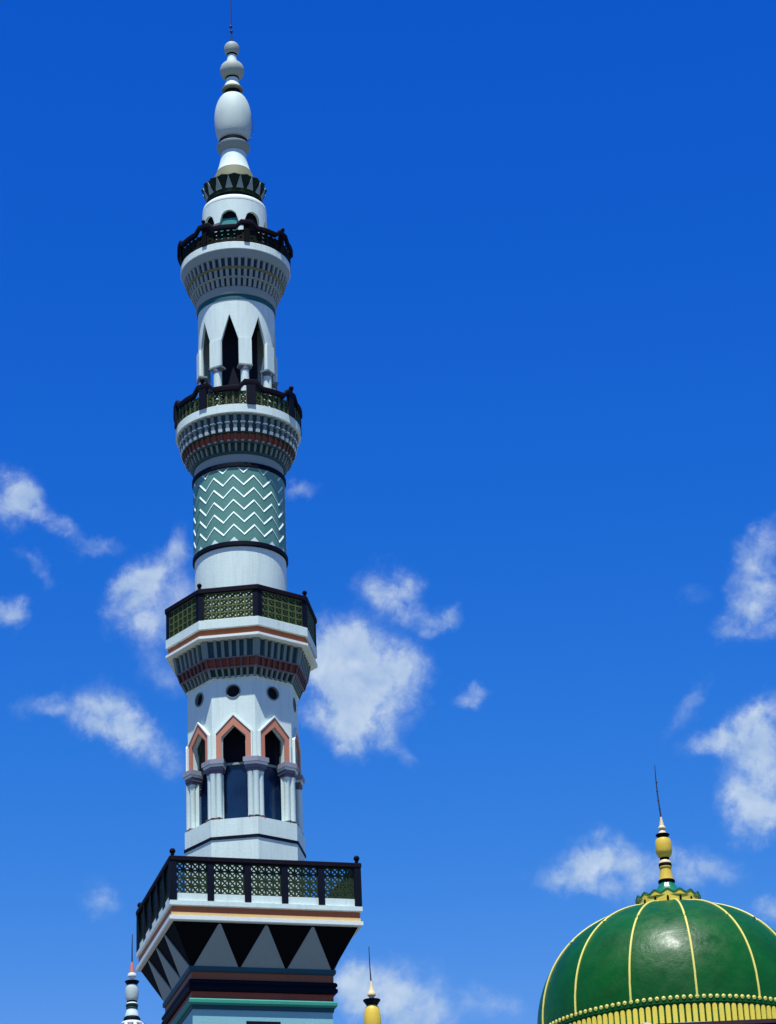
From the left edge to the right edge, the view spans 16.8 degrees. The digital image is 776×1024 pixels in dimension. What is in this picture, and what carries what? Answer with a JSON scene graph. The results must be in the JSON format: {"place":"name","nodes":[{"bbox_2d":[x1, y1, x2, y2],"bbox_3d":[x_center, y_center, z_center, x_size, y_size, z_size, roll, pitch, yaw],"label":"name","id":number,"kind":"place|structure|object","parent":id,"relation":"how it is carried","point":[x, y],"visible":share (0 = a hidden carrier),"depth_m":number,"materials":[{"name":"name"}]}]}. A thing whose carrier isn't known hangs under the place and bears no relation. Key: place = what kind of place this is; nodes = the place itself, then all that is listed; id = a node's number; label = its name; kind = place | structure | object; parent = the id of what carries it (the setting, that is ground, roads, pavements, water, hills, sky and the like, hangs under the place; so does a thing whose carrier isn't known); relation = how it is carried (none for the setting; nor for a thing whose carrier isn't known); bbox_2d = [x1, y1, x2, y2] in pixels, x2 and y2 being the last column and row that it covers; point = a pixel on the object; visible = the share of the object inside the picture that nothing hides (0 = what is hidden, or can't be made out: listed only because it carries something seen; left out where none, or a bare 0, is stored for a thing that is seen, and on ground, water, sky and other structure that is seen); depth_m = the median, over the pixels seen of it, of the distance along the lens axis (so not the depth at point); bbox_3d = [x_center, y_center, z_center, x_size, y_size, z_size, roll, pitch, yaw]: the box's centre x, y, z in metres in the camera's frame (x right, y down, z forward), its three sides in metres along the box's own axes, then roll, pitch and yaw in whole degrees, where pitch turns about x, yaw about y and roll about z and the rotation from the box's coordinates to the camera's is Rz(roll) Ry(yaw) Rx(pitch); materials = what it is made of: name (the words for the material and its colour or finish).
{"place":"outdoors","nodes":[
{"label":"outdoors","id":0,"kind":"place"},
{"bbox_2d":[0,0,775,1023],"label":"sky","id":1,"kind":"structure","parent":0,"point":[525,318],"materials":[{"name":"blue"}]},
{"bbox_2d":[537,765,775,1023],"bbox_3d":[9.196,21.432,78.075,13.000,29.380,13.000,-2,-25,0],"label":"dome","id":2,"kind":"structure","parent":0,"point":[667,950],"depth_m":77.83,"materials":[{"name":"paint"}]},
{"label":"ground","id":3,"kind":"structure","parent":0,"visible":0},
{"bbox_2d":[120,934,144,1023],"bbox_3d":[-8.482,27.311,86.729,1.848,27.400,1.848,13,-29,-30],"label":"turret","id":4,"kind":"object","parent":3,"relation":"on","point":[132,995],"visible":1,"depth_m":91.38,"materials":[{"name":"white paint"}]},
{"bbox_2d":[136,0,362,1023],"bbox_3d":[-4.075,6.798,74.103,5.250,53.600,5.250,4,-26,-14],"label":"minaret","id":5,"kind":"object","parent":3,"relation":"on","point":[241,928],"visible":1,"depth_m":73.62,"materials":[{"name":"white paint"}]},
{"bbox_2d":[363,947,380,1023],"bbox_3d":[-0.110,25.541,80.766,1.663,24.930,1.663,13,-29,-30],"label":"turret","id":6,"kind":"object","parent":3,"relation":"on","point":[372,1014],"visible":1,"depth_m":84.98,"materials":[{"name":"yellow paint"}]},
{"bbox_2d":[642,1018,775,1023],"bbox_3d":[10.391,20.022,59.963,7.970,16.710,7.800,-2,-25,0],"label":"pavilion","id":7,"kind":"structure","parent":3,"relation":"on","point":[762,1021],"depth_m":62.44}
]}

